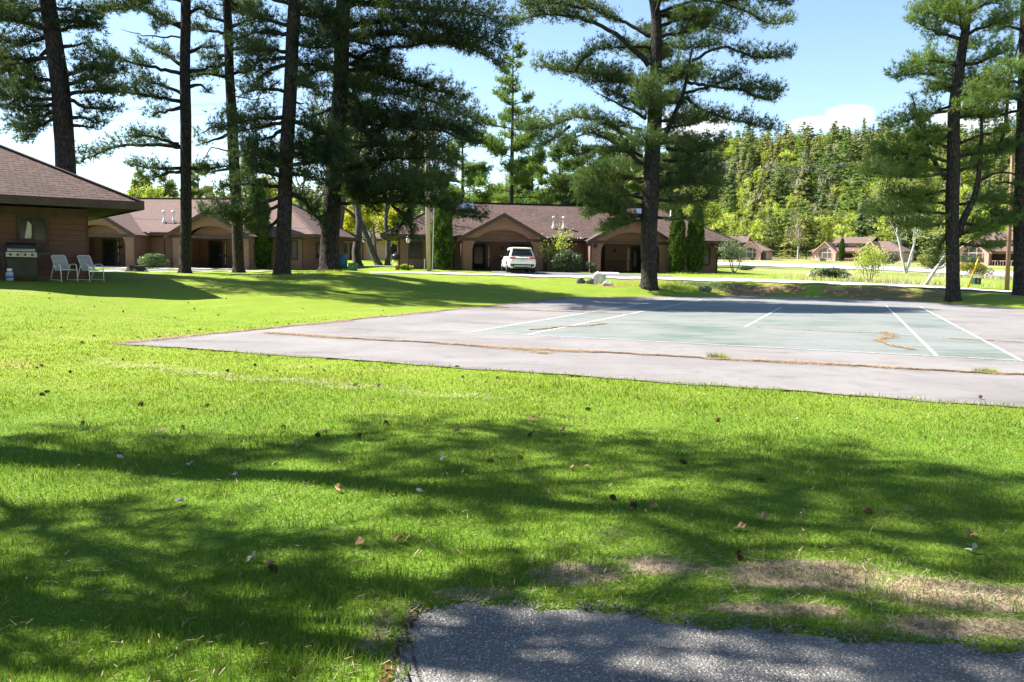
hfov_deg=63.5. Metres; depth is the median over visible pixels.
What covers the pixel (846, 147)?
pine tree
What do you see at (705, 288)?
boulder
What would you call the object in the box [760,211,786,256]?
pine tree
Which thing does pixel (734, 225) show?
leafy tree
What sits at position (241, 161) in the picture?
pine tree
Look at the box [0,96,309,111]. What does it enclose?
power line
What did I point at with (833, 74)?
sky
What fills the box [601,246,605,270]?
door
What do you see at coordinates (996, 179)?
fir tree
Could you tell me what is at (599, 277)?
boulder
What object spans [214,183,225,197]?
pine tree
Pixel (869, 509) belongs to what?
pine cone
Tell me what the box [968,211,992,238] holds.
leafy tree
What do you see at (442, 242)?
arborvitae
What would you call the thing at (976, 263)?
guy wire
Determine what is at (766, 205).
leafy tree
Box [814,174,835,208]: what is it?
pine tree
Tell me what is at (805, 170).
power line
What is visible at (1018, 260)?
pine tree
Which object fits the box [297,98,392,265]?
maple tree
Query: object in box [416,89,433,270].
utility pole
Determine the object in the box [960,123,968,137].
pine tree
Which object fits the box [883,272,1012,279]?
weed patch
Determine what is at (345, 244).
window
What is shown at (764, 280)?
access drive
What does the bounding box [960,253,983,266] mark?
shrub
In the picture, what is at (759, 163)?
fir tree
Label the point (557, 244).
shrub
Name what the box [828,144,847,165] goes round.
pine tree
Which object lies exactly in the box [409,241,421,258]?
window
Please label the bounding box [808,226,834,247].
leafy tree
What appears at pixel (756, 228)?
leafy tree
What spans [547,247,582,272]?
shrub
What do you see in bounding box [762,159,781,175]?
bare tree
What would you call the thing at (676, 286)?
weed patch
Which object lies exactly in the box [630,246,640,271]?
door
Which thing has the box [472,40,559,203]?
pine tree
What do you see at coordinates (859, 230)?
fir tree
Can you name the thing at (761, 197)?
pine tree
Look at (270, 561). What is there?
dry leaf
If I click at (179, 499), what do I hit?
dry leaf
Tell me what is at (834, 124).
pine tree
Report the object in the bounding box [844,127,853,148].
pine tree
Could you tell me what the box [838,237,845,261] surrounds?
arborvitae
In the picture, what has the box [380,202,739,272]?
lodge
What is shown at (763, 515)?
dry leaf
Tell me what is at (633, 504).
pine cone
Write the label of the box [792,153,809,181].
pine tree
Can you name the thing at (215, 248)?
door
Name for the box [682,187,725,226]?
leafy tree
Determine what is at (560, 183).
pine tree
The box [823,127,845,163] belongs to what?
pine tree
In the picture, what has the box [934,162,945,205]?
fir tree
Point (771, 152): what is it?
fir tree
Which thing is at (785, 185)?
fir tree
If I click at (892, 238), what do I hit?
leafy tree
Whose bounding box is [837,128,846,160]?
fir tree
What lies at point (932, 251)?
fir tree
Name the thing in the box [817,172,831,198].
bare tree
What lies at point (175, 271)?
front path
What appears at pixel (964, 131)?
fir tree
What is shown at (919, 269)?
road
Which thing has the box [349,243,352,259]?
door
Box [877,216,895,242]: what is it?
leafy tree
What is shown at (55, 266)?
lawn chair
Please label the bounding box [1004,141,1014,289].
utility pole
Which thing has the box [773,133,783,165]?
fir tree
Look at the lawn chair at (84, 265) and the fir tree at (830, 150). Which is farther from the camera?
the fir tree at (830, 150)
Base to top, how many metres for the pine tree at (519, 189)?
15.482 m
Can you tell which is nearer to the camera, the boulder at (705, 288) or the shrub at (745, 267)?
the boulder at (705, 288)
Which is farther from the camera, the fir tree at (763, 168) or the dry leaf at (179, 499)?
the fir tree at (763, 168)
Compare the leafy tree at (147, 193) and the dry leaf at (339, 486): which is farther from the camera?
the leafy tree at (147, 193)
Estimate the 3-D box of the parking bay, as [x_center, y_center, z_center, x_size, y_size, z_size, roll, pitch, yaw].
[4.580,-4.602,56.861,12.170,0.180,5.900,1,5,0]
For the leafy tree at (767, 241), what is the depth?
228.09 m
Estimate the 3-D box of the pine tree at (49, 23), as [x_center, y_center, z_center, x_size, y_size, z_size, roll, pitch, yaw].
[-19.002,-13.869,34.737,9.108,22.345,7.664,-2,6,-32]
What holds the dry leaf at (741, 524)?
on the ground at (238, 297)
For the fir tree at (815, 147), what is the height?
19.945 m
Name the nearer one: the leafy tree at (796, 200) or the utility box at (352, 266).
the utility box at (352, 266)
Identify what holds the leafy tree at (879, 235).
on the ground at (238, 297)
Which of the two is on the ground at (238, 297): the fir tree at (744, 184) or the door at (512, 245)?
the fir tree at (744, 184)
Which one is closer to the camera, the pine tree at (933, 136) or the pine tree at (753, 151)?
the pine tree at (933, 136)
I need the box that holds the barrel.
[339,254,347,267]
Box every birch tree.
[864,171,945,272]
[908,210,966,285]
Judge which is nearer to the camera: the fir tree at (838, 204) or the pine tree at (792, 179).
the fir tree at (838, 204)
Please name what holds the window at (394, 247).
in the lodge at (364, 251)
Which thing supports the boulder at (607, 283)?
on the ground at (238, 297)
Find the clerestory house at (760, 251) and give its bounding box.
[718,236,775,259]
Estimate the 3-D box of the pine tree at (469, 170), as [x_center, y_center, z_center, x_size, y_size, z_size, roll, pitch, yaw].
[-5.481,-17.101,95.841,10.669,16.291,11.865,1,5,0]
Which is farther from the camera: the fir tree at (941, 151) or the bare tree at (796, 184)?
the fir tree at (941, 151)
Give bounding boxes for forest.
[151,118,1015,218]
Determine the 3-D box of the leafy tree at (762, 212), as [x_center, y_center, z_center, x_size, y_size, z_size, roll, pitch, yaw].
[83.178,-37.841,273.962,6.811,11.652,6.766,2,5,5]
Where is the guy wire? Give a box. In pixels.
[967,170,1009,287]
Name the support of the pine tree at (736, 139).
on the ground at (238, 297)
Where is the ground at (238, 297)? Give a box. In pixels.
[0,157,1023,681]
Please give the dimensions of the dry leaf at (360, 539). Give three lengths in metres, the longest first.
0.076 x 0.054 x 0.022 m
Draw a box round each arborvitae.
[243,180,272,268]
[430,189,455,269]
[667,203,707,273]
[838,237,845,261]
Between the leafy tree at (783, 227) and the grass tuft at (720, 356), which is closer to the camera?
the grass tuft at (720, 356)
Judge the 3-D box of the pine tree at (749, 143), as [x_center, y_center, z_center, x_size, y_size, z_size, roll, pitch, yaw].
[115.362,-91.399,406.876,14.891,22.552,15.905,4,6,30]
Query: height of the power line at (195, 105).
1.347 m
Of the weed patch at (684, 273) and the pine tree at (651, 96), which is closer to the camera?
the pine tree at (651, 96)
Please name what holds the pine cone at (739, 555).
on the ground at (238, 297)
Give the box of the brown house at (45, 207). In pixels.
[0,144,144,279]
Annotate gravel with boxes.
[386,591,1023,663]
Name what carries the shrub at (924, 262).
on the ground at (238, 297)
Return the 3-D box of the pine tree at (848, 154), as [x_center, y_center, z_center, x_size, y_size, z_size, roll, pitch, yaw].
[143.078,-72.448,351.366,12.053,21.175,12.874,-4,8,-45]
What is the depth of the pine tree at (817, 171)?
343.10 m
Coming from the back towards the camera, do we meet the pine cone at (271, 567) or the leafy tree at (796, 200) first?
the leafy tree at (796, 200)
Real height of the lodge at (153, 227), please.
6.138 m
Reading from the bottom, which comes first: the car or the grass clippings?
the grass clippings
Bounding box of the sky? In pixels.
[0,0,1019,197]
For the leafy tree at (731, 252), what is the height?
3.780 m
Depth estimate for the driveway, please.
3.42 m
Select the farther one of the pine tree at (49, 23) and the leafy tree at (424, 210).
the leafy tree at (424, 210)
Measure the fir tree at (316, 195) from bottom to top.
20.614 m
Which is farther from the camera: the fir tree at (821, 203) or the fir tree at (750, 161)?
the fir tree at (750, 161)
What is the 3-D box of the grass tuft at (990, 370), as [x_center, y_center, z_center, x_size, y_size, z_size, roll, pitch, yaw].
[7.530,0.457,13.136,0.502,0.099,0.271,1,5,0]
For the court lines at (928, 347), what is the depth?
21.17 m
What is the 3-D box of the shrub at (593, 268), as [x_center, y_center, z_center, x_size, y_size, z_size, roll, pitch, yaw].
[5.731,-5.309,60.082,0.915,1.004,0.811,1,5,0]
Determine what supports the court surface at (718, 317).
on the court slab at (981, 322)
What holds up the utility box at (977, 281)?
on the ground at (238, 297)
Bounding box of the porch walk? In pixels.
[601,272,619,273]
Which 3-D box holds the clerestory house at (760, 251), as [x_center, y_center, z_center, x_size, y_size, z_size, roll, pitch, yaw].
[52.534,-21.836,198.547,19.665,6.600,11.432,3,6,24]
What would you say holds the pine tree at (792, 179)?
on the ground at (238, 297)
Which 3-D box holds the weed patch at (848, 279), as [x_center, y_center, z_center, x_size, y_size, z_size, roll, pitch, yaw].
[21.813,-4.086,53.561,17.398,0.882,3.530,1,5,0]
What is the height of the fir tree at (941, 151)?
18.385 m
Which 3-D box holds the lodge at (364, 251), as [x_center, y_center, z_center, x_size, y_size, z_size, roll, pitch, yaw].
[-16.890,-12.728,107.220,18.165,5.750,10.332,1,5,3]
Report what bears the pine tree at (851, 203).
on the ground at (238, 297)
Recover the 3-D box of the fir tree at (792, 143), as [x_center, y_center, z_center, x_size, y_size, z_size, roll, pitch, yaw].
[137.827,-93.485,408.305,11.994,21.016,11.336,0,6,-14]
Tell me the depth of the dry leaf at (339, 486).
5.71 m
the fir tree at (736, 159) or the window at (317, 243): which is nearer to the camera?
the window at (317, 243)
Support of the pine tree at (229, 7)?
on the ground at (238, 297)
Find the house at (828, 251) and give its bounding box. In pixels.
[807,237,918,261]
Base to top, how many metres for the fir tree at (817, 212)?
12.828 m
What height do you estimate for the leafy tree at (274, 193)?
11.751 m
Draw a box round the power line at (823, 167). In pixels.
[731,156,946,168]
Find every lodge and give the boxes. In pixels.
[88,198,361,269]
[344,221,397,259]
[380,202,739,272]
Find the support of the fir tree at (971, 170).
on the ground at (238, 297)
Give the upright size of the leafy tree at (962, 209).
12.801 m
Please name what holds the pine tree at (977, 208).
on the ground at (238, 297)
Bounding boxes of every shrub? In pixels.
[137,253,170,268]
[532,223,577,271]
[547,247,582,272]
[585,261,596,272]
[738,265,754,269]
[810,267,850,277]
[846,234,895,280]
[879,249,900,263]
[916,253,945,268]
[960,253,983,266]
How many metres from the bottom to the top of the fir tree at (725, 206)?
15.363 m
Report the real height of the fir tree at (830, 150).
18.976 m
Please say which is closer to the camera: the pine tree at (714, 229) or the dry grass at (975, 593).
the dry grass at (975, 593)
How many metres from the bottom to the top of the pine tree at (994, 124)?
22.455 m
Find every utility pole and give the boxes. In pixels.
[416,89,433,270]
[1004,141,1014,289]
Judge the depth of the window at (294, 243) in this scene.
60.77 m
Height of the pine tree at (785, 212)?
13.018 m
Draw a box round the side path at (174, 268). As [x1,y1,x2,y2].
[89,267,231,268]
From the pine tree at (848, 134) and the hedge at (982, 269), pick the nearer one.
the hedge at (982, 269)
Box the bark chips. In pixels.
[374,604,426,681]
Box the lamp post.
[406,236,409,269]
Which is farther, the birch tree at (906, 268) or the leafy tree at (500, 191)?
the leafy tree at (500, 191)
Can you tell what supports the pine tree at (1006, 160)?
on the ground at (238, 297)
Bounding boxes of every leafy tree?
[126,183,171,197]
[245,174,277,197]
[266,137,342,210]
[343,199,401,261]
[380,121,446,211]
[488,182,525,202]
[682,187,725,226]
[709,213,734,232]
[713,231,752,273]
[716,221,730,234]
[720,208,741,220]
[726,218,757,235]
[726,220,744,235]
[741,210,749,218]
[747,218,767,242]
[754,209,770,235]
[762,222,781,247]
[764,203,777,220]
[765,202,781,214]
[771,207,794,225]
[774,224,787,254]
[786,197,806,216]
[787,214,816,258]
[791,198,812,218]
[803,216,830,248]
[803,218,825,248]
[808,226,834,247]
[818,211,849,241]
[819,207,833,216]
[832,211,858,238]
[833,223,857,240]
[868,231,883,240]
[873,216,893,239]
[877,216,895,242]
[884,215,912,242]
[959,200,975,214]
[959,228,977,246]
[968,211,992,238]
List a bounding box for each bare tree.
[741,192,763,206]
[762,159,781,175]
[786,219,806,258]
[791,175,801,194]
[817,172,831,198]
[826,142,844,163]
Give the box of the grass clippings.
[73,358,536,400]
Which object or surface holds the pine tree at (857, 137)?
on the ground at (238, 297)
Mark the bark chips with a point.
(413, 619)
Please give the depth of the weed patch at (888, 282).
52.66 m
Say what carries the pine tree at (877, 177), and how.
on the ground at (238, 297)
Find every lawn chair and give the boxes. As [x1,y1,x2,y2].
[50,255,77,281]
[77,255,103,281]
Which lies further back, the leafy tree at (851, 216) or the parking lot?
the leafy tree at (851, 216)
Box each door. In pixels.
[102,239,115,265]
[208,241,222,267]
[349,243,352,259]
[472,243,485,268]
[511,244,525,269]
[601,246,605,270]
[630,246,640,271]
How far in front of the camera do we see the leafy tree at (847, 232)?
210.83 m
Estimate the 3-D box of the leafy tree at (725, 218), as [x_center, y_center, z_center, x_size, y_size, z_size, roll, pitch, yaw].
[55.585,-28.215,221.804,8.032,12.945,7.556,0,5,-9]
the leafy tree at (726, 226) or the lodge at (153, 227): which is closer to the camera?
the lodge at (153, 227)
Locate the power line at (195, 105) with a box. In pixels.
[17,92,367,112]
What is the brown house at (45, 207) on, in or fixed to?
on the ground at (238, 297)
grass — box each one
[276,509,1023,680]
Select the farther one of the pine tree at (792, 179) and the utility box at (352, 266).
the pine tree at (792, 179)
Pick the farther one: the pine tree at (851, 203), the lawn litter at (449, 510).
the pine tree at (851, 203)
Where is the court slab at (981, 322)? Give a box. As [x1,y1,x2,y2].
[120,296,1023,406]
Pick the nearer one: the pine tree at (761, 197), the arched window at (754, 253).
the arched window at (754, 253)
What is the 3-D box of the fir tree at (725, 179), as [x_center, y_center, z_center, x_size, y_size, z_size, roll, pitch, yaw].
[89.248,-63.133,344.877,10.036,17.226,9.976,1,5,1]
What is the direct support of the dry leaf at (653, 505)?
on the ground at (238, 297)
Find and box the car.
[500,247,535,272]
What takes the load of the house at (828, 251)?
on the ground at (238, 297)
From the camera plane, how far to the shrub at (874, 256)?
56.52 m
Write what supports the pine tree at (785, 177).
on the ground at (238, 297)
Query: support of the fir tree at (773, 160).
on the ground at (238, 297)
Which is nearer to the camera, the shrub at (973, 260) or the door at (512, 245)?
the door at (512, 245)
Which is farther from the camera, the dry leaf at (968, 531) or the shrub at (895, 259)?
the shrub at (895, 259)
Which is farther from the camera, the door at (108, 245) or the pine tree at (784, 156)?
the pine tree at (784, 156)
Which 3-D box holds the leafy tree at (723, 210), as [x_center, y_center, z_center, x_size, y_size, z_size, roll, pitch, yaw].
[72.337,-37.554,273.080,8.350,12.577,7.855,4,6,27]
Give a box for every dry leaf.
[175,497,184,501]
[246,551,255,560]
[265,559,275,564]
[335,483,341,490]
[355,536,364,544]
[394,535,403,539]
[650,502,657,507]
[734,522,745,527]
[757,512,767,519]
[965,527,977,534]
[965,543,977,550]
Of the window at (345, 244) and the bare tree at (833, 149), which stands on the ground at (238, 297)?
the bare tree at (833, 149)
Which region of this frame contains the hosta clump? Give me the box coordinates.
[399,264,413,269]
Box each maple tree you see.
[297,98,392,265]
[303,92,420,264]
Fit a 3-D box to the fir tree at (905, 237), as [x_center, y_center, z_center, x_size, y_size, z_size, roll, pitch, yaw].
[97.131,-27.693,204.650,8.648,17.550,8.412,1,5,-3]
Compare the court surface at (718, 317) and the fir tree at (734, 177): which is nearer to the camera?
the court surface at (718, 317)
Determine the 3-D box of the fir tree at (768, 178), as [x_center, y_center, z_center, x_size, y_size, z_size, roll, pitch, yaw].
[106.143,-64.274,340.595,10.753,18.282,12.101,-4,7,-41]
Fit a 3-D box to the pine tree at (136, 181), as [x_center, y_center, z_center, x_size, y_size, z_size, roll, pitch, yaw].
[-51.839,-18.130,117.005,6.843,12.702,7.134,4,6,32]
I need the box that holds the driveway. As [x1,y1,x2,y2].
[393,602,1023,681]
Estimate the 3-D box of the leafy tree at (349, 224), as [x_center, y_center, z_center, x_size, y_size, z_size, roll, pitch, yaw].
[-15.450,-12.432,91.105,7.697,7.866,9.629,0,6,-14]
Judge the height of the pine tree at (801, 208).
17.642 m
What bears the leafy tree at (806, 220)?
on the ground at (238, 297)
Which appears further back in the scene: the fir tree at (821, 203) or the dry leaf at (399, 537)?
the fir tree at (821, 203)
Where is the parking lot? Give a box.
[148,270,272,270]
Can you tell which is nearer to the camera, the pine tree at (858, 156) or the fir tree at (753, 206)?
the fir tree at (753, 206)
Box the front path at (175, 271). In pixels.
[109,270,226,271]
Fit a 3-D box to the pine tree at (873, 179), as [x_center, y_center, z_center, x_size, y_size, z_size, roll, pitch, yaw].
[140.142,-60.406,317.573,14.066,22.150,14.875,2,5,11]
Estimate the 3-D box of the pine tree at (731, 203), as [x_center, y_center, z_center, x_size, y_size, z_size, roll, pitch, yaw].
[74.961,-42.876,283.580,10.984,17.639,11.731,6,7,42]
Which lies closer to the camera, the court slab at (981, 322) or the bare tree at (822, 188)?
the court slab at (981, 322)
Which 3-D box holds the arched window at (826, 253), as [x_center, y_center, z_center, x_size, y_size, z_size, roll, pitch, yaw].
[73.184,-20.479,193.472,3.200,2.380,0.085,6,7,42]
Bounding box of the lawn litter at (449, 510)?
[1,278,1023,681]
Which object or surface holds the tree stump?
on the ground at (238, 297)
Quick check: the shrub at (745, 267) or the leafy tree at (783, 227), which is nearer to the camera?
the shrub at (745, 267)
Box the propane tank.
[6,268,13,280]
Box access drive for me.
[370,271,1011,291]
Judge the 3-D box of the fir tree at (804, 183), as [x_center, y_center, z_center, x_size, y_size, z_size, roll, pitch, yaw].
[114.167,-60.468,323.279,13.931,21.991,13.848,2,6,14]
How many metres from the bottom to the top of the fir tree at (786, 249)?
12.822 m
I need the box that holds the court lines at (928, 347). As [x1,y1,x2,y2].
[471,298,1022,360]
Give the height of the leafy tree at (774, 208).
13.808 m
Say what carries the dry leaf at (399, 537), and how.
on the ground at (238, 297)
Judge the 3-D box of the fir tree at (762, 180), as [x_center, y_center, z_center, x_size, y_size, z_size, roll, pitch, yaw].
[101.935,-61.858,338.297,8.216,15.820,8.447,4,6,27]
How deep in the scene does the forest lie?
390.66 m
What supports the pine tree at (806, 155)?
on the ground at (238, 297)
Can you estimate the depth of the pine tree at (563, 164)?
95.39 m
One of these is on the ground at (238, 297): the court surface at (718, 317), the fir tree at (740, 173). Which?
the fir tree at (740, 173)
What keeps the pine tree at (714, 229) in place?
on the ground at (238, 297)
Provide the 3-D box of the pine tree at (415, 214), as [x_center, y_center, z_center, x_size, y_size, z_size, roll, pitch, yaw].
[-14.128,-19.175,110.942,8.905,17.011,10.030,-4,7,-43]
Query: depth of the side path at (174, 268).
58.95 m
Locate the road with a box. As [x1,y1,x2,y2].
[718,262,1012,277]
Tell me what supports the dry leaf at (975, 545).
on the ground at (238, 297)
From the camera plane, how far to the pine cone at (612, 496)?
5.71 m
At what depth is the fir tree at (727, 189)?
329.69 m
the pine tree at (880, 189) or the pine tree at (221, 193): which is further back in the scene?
the pine tree at (221, 193)
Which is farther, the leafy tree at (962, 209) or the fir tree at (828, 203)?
the fir tree at (828, 203)
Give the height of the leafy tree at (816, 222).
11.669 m
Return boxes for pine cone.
[267,564,277,570]
[609,494,615,499]
[630,502,636,508]
[735,550,743,560]
[863,507,872,512]
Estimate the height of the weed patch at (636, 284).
0.452 m
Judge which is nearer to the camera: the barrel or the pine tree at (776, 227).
the barrel
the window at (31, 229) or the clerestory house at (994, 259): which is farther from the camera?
the clerestory house at (994, 259)
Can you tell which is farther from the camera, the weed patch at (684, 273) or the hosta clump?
the weed patch at (684, 273)
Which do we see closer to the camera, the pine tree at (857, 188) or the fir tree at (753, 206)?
the fir tree at (753, 206)
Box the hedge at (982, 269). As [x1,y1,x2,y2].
[960,262,994,275]
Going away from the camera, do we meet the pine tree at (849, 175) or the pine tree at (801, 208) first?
the pine tree at (801, 208)
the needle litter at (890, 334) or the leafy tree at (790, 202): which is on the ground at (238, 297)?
the leafy tree at (790, 202)
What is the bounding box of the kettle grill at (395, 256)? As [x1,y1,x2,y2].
[391,253,399,267]
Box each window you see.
[17,215,47,242]
[291,240,297,259]
[316,242,319,258]
[344,243,346,252]
[391,244,396,253]
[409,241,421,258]
[702,247,710,265]
[742,248,756,257]
[818,248,831,258]
[962,247,982,260]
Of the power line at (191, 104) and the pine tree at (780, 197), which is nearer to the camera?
the power line at (191, 104)
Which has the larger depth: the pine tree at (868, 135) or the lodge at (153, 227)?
the pine tree at (868, 135)
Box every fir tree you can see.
[309,189,316,213]
[313,186,321,203]
[720,169,737,213]
[722,169,729,192]
[722,196,729,209]
[730,146,740,183]
[730,166,738,202]
[735,152,751,190]
[737,144,755,186]
[739,148,755,188]
[739,154,755,192]
[742,173,750,199]
[747,191,764,235]
[752,165,768,199]
[753,146,762,175]
[754,170,765,205]
[759,202,780,253]
[762,163,780,203]
[765,144,773,170]
[770,147,779,176]
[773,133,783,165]
[775,214,788,249]
[778,214,798,258]
[780,180,790,207]
[785,131,797,164]
[792,158,816,209]
[810,136,820,168]
[813,204,819,217]
[814,190,829,226]
[819,140,834,173]
[826,193,833,210]
[833,201,843,232]
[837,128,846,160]
[847,195,872,236]
[867,205,882,237]
[892,198,920,259]
[921,214,944,256]
[933,195,944,229]
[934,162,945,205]
[937,143,945,155]
[960,129,968,145]
[965,157,975,184]
[974,137,993,179]
[980,171,985,188]
[990,156,1003,188]
[991,166,1002,202]
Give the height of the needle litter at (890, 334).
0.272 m
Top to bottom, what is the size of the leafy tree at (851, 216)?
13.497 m
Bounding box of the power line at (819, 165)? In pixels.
[728,155,941,166]
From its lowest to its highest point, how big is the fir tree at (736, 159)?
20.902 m
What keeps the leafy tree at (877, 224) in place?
on the ground at (238, 297)
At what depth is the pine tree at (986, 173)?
318.43 m
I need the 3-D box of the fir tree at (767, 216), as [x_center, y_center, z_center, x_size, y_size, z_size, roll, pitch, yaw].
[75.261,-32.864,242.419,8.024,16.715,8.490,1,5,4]
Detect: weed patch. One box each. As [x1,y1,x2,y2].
[258,273,313,277]
[307,269,363,274]
[601,282,664,287]
[619,280,747,295]
[666,271,698,273]
[668,279,754,292]
[712,272,983,286]
[814,276,1001,287]
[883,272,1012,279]
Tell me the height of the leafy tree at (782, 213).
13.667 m
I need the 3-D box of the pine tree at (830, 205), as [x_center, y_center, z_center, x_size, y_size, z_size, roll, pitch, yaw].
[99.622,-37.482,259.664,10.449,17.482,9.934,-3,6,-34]
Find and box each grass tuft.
[707,351,731,358]
[971,367,1000,372]
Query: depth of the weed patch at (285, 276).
37.22 m
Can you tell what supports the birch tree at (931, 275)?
on the ground at (238, 297)
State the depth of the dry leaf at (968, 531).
5.05 m
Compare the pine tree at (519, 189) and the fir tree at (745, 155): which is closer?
the pine tree at (519, 189)
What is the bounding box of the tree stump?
[125,265,149,271]
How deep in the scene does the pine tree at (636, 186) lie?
87.98 m
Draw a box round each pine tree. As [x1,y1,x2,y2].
[0,0,165,173]
[74,0,238,272]
[127,169,161,197]
[149,176,179,197]
[176,162,215,197]
[177,0,274,272]
[193,0,364,276]
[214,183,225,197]
[225,149,271,197]
[281,0,526,271]
[390,140,437,217]
[417,123,499,209]
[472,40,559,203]
[501,149,562,202]
[504,0,799,290]
[524,137,585,203]
[543,138,613,204]
[584,128,644,206]
[659,144,722,233]
[721,190,742,218]
[728,130,740,161]
[734,132,757,166]
[737,136,758,172]
[753,135,769,167]
[753,181,767,208]
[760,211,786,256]
[764,169,797,209]
[772,160,791,197]
[777,210,791,231]
[780,154,792,184]
[782,142,791,174]
[787,167,800,196]
[788,136,813,171]
[791,196,809,250]
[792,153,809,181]
[792,206,816,258]
[797,163,823,203]
[799,148,813,168]
[811,147,832,197]
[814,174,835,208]
[816,150,836,189]
[820,123,840,157]
[822,149,847,187]
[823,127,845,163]
[823,194,838,227]
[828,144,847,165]
[832,132,852,164]
[833,137,860,179]
[836,162,858,200]
[837,182,861,224]
[838,145,859,186]
[839,173,868,212]
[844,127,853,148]
[848,139,870,176]
[852,130,862,148]
[853,0,1023,301]
[857,152,877,192]
[862,127,874,156]
[862,156,890,202]
[864,154,890,195]
[873,178,889,205]
[897,200,930,260]
[912,215,929,251]
[935,0,1023,295]
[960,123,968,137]
[968,156,998,187]
[973,186,992,214]
[990,119,1001,138]
[992,154,1014,180]
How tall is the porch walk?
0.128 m
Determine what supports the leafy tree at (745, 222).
on the ground at (238, 297)
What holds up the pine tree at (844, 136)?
on the ground at (238, 297)
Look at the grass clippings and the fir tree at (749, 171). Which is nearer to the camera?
the grass clippings
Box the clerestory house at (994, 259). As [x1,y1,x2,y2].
[960,232,1012,265]
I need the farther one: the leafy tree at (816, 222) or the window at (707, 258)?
the leafy tree at (816, 222)
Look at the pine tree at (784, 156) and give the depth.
371.78 m
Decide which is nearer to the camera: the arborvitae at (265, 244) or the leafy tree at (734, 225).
the arborvitae at (265, 244)
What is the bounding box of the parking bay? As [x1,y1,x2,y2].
[492,271,671,276]
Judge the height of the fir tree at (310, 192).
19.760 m
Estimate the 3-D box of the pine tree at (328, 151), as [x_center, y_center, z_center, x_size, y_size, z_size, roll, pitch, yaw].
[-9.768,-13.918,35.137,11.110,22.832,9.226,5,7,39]
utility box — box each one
[348,263,356,270]
[971,278,980,284]
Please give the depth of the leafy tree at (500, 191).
113.98 m
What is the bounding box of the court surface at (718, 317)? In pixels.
[473,299,1018,360]
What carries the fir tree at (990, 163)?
on the ground at (238, 297)
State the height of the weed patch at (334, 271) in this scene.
0.338 m
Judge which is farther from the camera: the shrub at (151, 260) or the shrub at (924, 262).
the shrub at (924, 262)
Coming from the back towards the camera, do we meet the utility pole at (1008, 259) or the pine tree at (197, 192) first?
the pine tree at (197, 192)
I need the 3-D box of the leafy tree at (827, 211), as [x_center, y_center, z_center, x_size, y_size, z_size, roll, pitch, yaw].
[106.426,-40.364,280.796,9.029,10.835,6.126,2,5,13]
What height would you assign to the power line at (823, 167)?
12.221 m
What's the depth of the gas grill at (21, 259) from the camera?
26.51 m
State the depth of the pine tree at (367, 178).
38.40 m
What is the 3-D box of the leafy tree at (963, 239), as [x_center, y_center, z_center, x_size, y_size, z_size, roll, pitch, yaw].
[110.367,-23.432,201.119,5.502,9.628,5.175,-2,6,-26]
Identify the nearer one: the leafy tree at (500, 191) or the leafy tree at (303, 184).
the leafy tree at (303, 184)
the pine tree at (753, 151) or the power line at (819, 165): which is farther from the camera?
the pine tree at (753, 151)
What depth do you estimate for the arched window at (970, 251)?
141.54 m
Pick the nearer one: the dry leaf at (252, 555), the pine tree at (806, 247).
the dry leaf at (252, 555)
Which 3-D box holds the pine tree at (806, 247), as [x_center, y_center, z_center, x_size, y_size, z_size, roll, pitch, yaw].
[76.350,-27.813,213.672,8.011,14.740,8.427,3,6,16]
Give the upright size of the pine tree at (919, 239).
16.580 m
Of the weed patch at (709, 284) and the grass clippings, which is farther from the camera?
the weed patch at (709, 284)
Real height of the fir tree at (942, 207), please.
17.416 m
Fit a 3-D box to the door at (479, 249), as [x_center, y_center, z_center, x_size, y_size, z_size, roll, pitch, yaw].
[-2.611,-6.544,64.429,1.180,2.120,0.100,0,5,-7]
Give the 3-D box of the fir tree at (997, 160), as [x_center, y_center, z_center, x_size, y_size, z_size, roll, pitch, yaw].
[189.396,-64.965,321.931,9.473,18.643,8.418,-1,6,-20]
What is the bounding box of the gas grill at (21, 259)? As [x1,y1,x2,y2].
[0,242,50,280]
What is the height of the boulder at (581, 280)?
0.447 m
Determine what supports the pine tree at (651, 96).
on the ground at (238, 297)
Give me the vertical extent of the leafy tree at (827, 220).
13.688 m
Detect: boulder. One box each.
[576,277,584,283]
[585,279,593,283]
[592,271,605,283]
[602,281,611,285]
[699,286,711,291]
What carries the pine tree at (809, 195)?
on the ground at (238, 297)
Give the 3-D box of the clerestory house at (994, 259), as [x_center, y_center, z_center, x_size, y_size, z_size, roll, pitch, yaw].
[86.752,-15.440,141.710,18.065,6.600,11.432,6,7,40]
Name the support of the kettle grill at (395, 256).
on the ground at (238, 297)
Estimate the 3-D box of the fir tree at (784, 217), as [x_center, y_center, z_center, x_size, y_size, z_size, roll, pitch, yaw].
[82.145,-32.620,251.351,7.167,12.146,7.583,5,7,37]
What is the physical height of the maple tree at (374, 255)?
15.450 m
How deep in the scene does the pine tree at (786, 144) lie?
397.69 m
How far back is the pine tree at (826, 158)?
355.25 m
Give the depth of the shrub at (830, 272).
59.65 m
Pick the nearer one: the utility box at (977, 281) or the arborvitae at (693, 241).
the utility box at (977, 281)
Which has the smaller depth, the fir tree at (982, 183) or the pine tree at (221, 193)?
the fir tree at (982, 183)
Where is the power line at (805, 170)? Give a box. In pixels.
[734,158,944,171]
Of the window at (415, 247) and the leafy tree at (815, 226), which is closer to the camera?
the window at (415, 247)
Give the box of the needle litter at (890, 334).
[111,294,1023,405]
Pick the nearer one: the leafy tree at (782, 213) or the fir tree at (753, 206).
the leafy tree at (782, 213)

